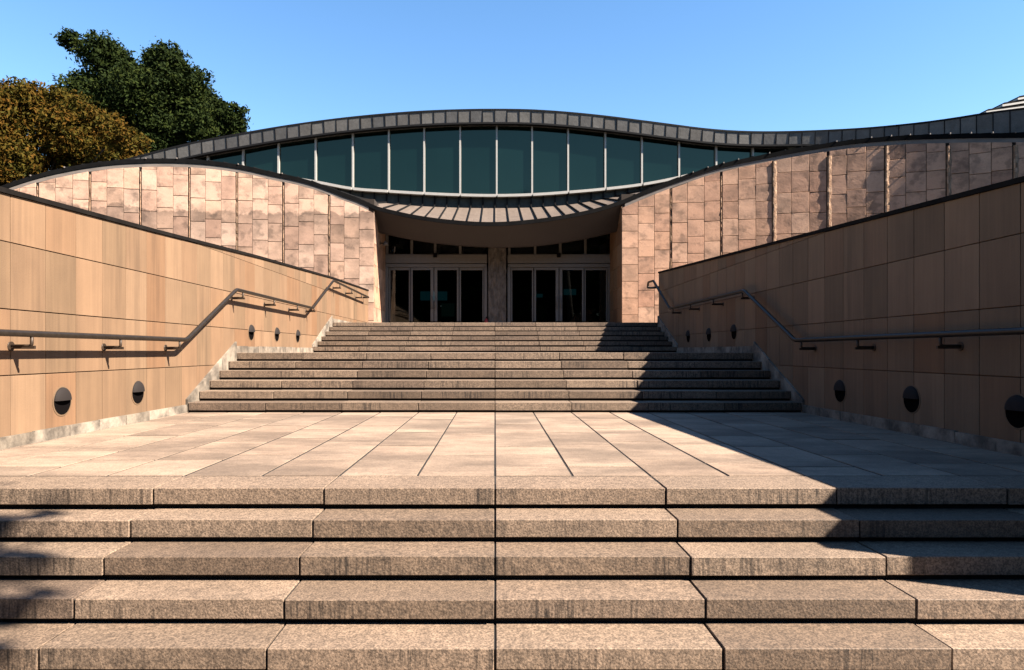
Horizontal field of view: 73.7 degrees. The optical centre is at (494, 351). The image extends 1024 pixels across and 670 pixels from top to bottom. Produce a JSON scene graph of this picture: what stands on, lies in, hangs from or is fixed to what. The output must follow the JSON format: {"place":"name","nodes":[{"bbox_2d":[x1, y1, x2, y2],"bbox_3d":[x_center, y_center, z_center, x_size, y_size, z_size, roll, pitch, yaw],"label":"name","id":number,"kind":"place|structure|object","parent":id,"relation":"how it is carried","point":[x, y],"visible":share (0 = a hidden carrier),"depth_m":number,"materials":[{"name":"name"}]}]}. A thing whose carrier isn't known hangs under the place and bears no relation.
{"place":"outdoors","nodes":[
{"label":"outdoors","id":0,"kind":"place"},
{"bbox_2d":[188,353,804,412],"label":"staircase","id":1,"kind":"structure","parent":0,"point":[495,382],"depth_m":10.07,"materials":[{"name":"stone"}]},
{"bbox_2d":[0,476,1023,669],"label":"staircase","id":2,"kind":"structure","parent":0,"point":[516,573],"depth_m":3.66,"materials":[{"name":"stone"}]},
{"bbox_2d":[0,412,1023,483],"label":"plaza","id":3,"kind":"structure","parent":0,"point":[650,444],"depth_m":5.91,"materials":[{"name":"stone"}]},
{"bbox_2d":[0,0,1023,169],"label":"sky","id":4,"kind":"structure","parent":0,"point":[740,65],"materials":[{"name":"blue"}]},
{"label":"lawn","id":5,"kind":"structure","parent":0,"visible":0},
{"bbox_2d":[0,75,155,185],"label":"broadleaf tree","id":6,"kind":"object","parent":5,"relation":"on","point":[60,126],"visible":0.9,"depth_m":30.91,"materials":[{"name":"yellow plant"}]},
{"bbox_2d":[51,26,253,152],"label":"deciduous tree","id":7,"kind":"object","parent":5,"relation":"on","point":[162,95],"visible":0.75,"depth_m":40.47,"materials":[{"name":"green plant"}]},
{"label":"landing","id":8,"kind":"structure","parent":0,"visible":0},
{"bbox_2d":[1,95,1023,322],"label":"museum building","id":9,"kind":"structure","parent":8,"relation":"on","point":[498,215],"depth_m":23.64,"materials":[{"name":"stone"},{"name":"glass"},{"name":"metal"}]},
{"bbox_2d":[207,151,241,164],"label":"clerestory window","id":10,"kind":"structure","parent":9,"relation":"in","point":[234,157],"depth_m":26.71,"materials":[{"name":"teal glass"}]},
{"bbox_2d":[242,144,276,172],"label":"clerestory window","id":11,"kind":"structure","parent":9,"relation":"in","point":[265,158],"depth_m":26.68,"materials":[{"name":"teal glass"}]},
{"bbox_2d":[277,139,314,180],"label":"clerestory window","id":12,"kind":"structure","parent":9,"relation":"in","point":[297,158],"depth_m":26.71,"materials":[{"name":"teal glass"}]},
{"bbox_2d":[315,134,351,190],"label":"clerestory window","id":13,"kind":"structure","parent":9,"relation":"in","point":[333,155],"depth_m":26.71,"materials":[{"name":"teal glass"}]},
{"bbox_2d":[352,131,387,193],"bbox_3d":[-4.854,-7.486,26.584,1.434,2.677,0.298,0,0,0],"label":"clerestory window","id":14,"kind":"structure","parent":9,"relation":"in","point":[369,150],"depth_m":26.71,"materials":[{"name":"teal glass"}]},
{"bbox_2d":[386,235,410,253],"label":"transom window","id":15,"kind":"structure","parent":9,"relation":"in","point":[396,245],"depth_m":25.32,"materials":[{"name":"glass"}]},
{"bbox_2d":[389,268,409,321],"bbox_3d":[-3.538,-1.922,25.351,0.794,2.349,0.043,0,0,0],"label":"sliding door","id":16,"kind":"structure","parent":9,"relation":"in","point":[399,278],"depth_m":25.35,"materials":[{"name":"glass"}]},
{"bbox_2d":[388,128,423,195],"bbox_3d":[-3.463,-7.509,26.584,1.411,2.887,0.298,0,0,0],"label":"clerestory window","id":17,"kind":"structure","parent":9,"relation":"in","point":[405,146],"depth_m":26.70,"materials":[{"name":"teal glass"}]},
{"bbox_2d":[411,268,433,321],"bbox_3d":[-2.695,-1.922,25.275,0.838,2.349,0.110,0,0,0],"label":"sliding door","id":18,"kind":"structure","parent":9,"relation":"in","point":[422,279],"depth_m":25.30,"materials":[{"name":"glass"}]},
{"bbox_2d":[411,240,433,253],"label":"transom window","id":19,"kind":"structure","parent":9,"relation":"in","point":[417,247],"depth_m":25.32,"materials":[{"name":"glass"}]},
{"bbox_2d":[423,127,458,196],"bbox_3d":[-2.073,-7.527,26.584,1.434,3.042,0.298,0,0,0],"label":"clerestory window","id":20,"kind":"structure","parent":9,"relation":"in","point":[440,144],"depth_m":26.69,"materials":[{"name":"teal glass"}]},
{"bbox_2d":[434,268,458,322],"bbox_3d":[-1.797,-1.922,25.275,0.905,2.349,0.110,0,0,0],"label":"sliding door","id":21,"kind":"structure","parent":9,"relation":"in","point":[446,280],"depth_m":25.30,"materials":[{"name":"glass"}]},
{"bbox_2d":[434,243,458,253],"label":"transom window","id":22,"kind":"structure","parent":9,"relation":"in","point":[438,248],"depth_m":25.32,"materials":[{"name":"glass"}]},
{"bbox_2d":[459,268,483,322],"bbox_3d":[-0.865,-1.922,25.351,0.905,2.349,0.043,0,0,0],"label":"sliding door","id":23,"kind":"structure","parent":9,"relation":"in","point":[471,280],"depth_m":25.35,"materials":[{"name":"glass"}]},
{"bbox_2d":[459,246,486,253],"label":"transom window","id":24,"kind":"structure","parent":9,"relation":"in","point":[462,249],"depth_m":25.32,"materials":[{"name":"glass"}]},
{"bbox_2d":[459,126,495,197],"bbox_3d":[-0.659,-7.541,26.584,1.458,3.118,0.298,0,0,0],"label":"clerestory window","id":25,"kind":"structure","parent":9,"relation":"in","point":[477,144],"depth_m":26.69,"materials":[{"name":"teal glass"}]},
{"bbox_2d":[496,126,531,197],"bbox_3d":[0.744,-7.549,26.584,1.411,3.135,0.298,0,0,0],"label":"clerestory window","id":26,"kind":"structure","parent":9,"relation":"in","point":[513,144],"depth_m":26.71,"materials":[{"name":"teal glass"}]},
{"bbox_2d":[508,247,533,253],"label":"transom window","id":27,"kind":"structure","parent":9,"relation":"in","point":[520,250],"depth_m":25.32,"materials":[{"name":"glass"}]},
{"bbox_2d":[511,268,532,321],"bbox_3d":[1.009,-1.922,25.351,0.838,2.349,0.043,0,0,0],"label":"sliding door","id":28,"kind":"structure","parent":9,"relation":"in","point":[521,278],"depth_m":25.35,"materials":[{"name":"glass"}]},
{"bbox_2d":[534,268,558,321],"bbox_3d":[1.908,-1.922,25.275,0.905,2.349,0.110,0,0,0],"label":"sliding door","id":29,"kind":"structure","parent":9,"relation":"in","point":[546,280],"depth_m":25.30,"materials":[{"name":"glass"}]},
{"bbox_2d":[534,244,558,253],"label":"transom window","id":30,"kind":"structure","parent":9,"relation":"in","point":[547,249],"depth_m":25.32,"materials":[{"name":"glass"}]},
{"bbox_2d":[531,126,567,196],"bbox_3d":[2.134,-7.556,26.584,1.434,3.075,0.298,0,0,0],"label":"clerestory window","id":31,"kind":"structure","parent":9,"relation":"in","point":[548,145],"depth_m":26.71,"materials":[{"name":"teal glass"}]},
{"bbox_2d":[559,268,583,322],"bbox_3d":[2.839,-1.922,25.275,0.905,2.349,0.110,0,0,0],"label":"sliding door","id":32,"kind":"structure","parent":9,"relation":"in","point":[571,280],"depth_m":25.30,"materials":[{"name":"glass"}]},
{"bbox_2d":[559,240,583,253],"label":"transom window","id":33,"kind":"structure","parent":9,"relation":"in","point":[575,247],"depth_m":25.32,"materials":[{"name":"glass"}]},
{"bbox_2d":[567,128,604,194],"bbox_3d":[3.560,-7.557,26.584,1.481,2.887,0.298,0,0,0],"label":"clerestory window","id":34,"kind":"structure","parent":9,"relation":"in","point":[585,149],"depth_m":26.71,"materials":[{"name":"teal glass"}]},
{"bbox_2d":[584,268,607,321],"bbox_3d":[3.748,-1.922,25.351,0.861,2.349,0.043,0,0,0],"label":"sliding door","id":35,"kind":"structure","parent":9,"relation":"in","point":[595,279],"depth_m":25.35,"materials":[{"name":"glass"}]},
{"bbox_2d":[584,234,609,253],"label":"transom window","id":36,"kind":"structure","parent":9,"relation":"in","point":[600,244],"depth_m":25.32,"materials":[{"name":"glass"}]},
{"bbox_2d":[604,132,641,190],"bbox_3d":[4.997,-7.549,26.584,1.458,2.612,0.298,0,0,0],"label":"clerestory window","id":37,"kind":"structure","parent":9,"relation":"in","point":[622,154],"depth_m":26.70,"materials":[{"name":"teal glass"}]},
{"bbox_2d":[641,137,678,186],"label":"clerestory window","id":38,"kind":"structure","parent":9,"relation":"in","point":[659,158],"depth_m":26.69,"materials":[{"name":"teal glass"}]},
{"bbox_2d":[678,142,714,176],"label":"clerestory window","id":39,"kind":"structure","parent":9,"relation":"in","point":[691,157],"depth_m":26.70,"materials":[{"name":"teal glass"}]},
{"bbox_2d":[715,146,750,164],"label":"clerestory window","id":40,"kind":"structure","parent":9,"relation":"in","point":[722,154],"depth_m":26.71,"materials":[{"name":"teal glass"}]},
{"bbox_2d":[751,148,787,155],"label":"clerestory window","id":41,"kind":"structure","parent":9,"relation":"in","point":[754,152],"depth_m":26.69,"materials":[{"name":"teal glass"}]},
{"label":"ground","id":42,"kind":"structure","parent":0,"visible":0},
{"bbox_2d":[0,186,368,449],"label":"retaining wall","id":43,"kind":"structure","parent":42,"relation":"on","point":[65,268],"depth_m":7.77,"materials":[{"name":"stone"}]},
{"bbox_2d":[52,386,71,415],"bbox_3d":[-4.217,0.491,6.685,0.064,0.298,0.298,0,0,0],"label":"wall light","id":44,"kind":"object","parent":43,"relation":"attached to","point":[61,400],"visible":1,"depth_m":6.66,"materials":[{"name":"metal"}]},
{"bbox_2d":[131,380,144,404],"bbox_3d":[-4.217,0.491,8.101,0.064,0.298,0.298,0,0,0],"label":"wall light","id":45,"kind":"object","parent":43,"relation":"attached to","point":[137,392],"visible":1,"depth_m":8.07,"materials":[{"name":"metal"}]},
{"bbox_2d":[0,280,368,350],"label":"handrail","id":46,"kind":"object","parent":43,"relation":"attached to","point":[11,346],"visible":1,"depth_m":7.81,"materials":[{"name":"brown metal"}]},
{"bbox_2d":[248,324,254,340],"bbox_3d":[-4.217,-0.323,11.866,0.064,0.298,0.298,0,0,0],"label":"wall light","id":47,"kind":"object","parent":43,"relation":"attached to","point":[251,329],"visible":1,"depth_m":11.83,"materials":[{"name":"metal"}]},
{"bbox_2d":[274,327,279,341],"bbox_3d":[-4.217,-0.323,13.260,0.064,0.298,0.298,0,0,0],"label":"wall light","id":48,"kind":"object","parent":43,"relation":"attached to","point":[276,333],"visible":1,"depth_m":13.22,"materials":[{"name":"metal"}]},
{"bbox_2d":[296,329,300,342],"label":"wall light","id":49,"kind":"object","parent":43,"relation":"attached to","point":[298,334],"visible":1,"depth_m":14.63,"materials":[{"name":"metal"}]},
{"bbox_2d":[297,352,692,352],"bbox_3d":[0.000,0.830,13.715,8.497,1.603,4.530,0,0,0],"label":"landing","id":50,"kind":"object","parent":42,"relation":"on","point":[494,352],"visible":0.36,"depth_m":14.51,"materials":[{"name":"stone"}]},
{"bbox_2d":[312,322,677,351],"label":"staircase","id":51,"kind":"structure","parent":50,"relation":"on","point":[493,337],"depth_m":16.58,"materials":[{"name":"stone"}]},
{"bbox_2d":[657,176,1023,456],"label":"retaining wall","id":52,"kind":"structure","parent":42,"relation":"on","point":[952,262],"depth_m":7.32,"materials":[{"name":"stone"}]},
{"bbox_2d":[685,330,689,342],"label":"wall light","id":53,"kind":"object","parent":52,"relation":"attached to","point":[687,335],"visible":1,"depth_m":14.93,"materials":[{"name":"metal"}]},
{"bbox_2d":[706,327,711,341],"bbox_3d":[4.217,-0.323,13.515,0.064,0.298,0.298,0,0,0],"label":"wall light","id":54,"kind":"object","parent":52,"relation":"attached to","point":[708,332],"visible":1,"depth_m":13.48,"materials":[{"name":"metal"}]},
{"bbox_2d":[730,324,736,339],"bbox_3d":[4.217,-0.340,12.104,0.064,0.298,0.298,0,0,0],"label":"wall light","id":55,"kind":"object","parent":52,"relation":"attached to","point":[733,329],"visible":1,"depth_m":12.07,"materials":[{"name":"metal"}]},
{"bbox_2d":[647,280,1023,350],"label":"handrail","id":56,"kind":"object","parent":52,"relation":"attached to","point":[959,346],"visible":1,"depth_m":7.56,"materials":[{"name":"brown metal"}]},
{"bbox_2d":[833,379,845,402],"bbox_3d":[4.217,0.491,8.381,0.064,0.298,0.298,0,0,0],"label":"wall light","id":57,"kind":"object","parent":52,"relation":"attached to","point":[839,388],"visible":1,"depth_m":8.34,"materials":[{"name":"metal"}]},
{"bbox_2d":[902,385,920,413],"bbox_3d":[4.217,0.491,6.944,0.064,0.298,0.298,0,0,0],"label":"wall light","id":58,"kind":"object","parent":52,"relation":"attached to","point":[911,399],"visible":1,"depth_m":6.91,"materials":[{"name":"metal"}]},
{"bbox_2d":[1004,394,1023,429],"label":"wall light","id":59,"kind":"object","parent":52,"relation":"attached to","point":[1014,409],"visible":1,"depth_m":5.53,"materials":[{"name":"metal"}]}
]}

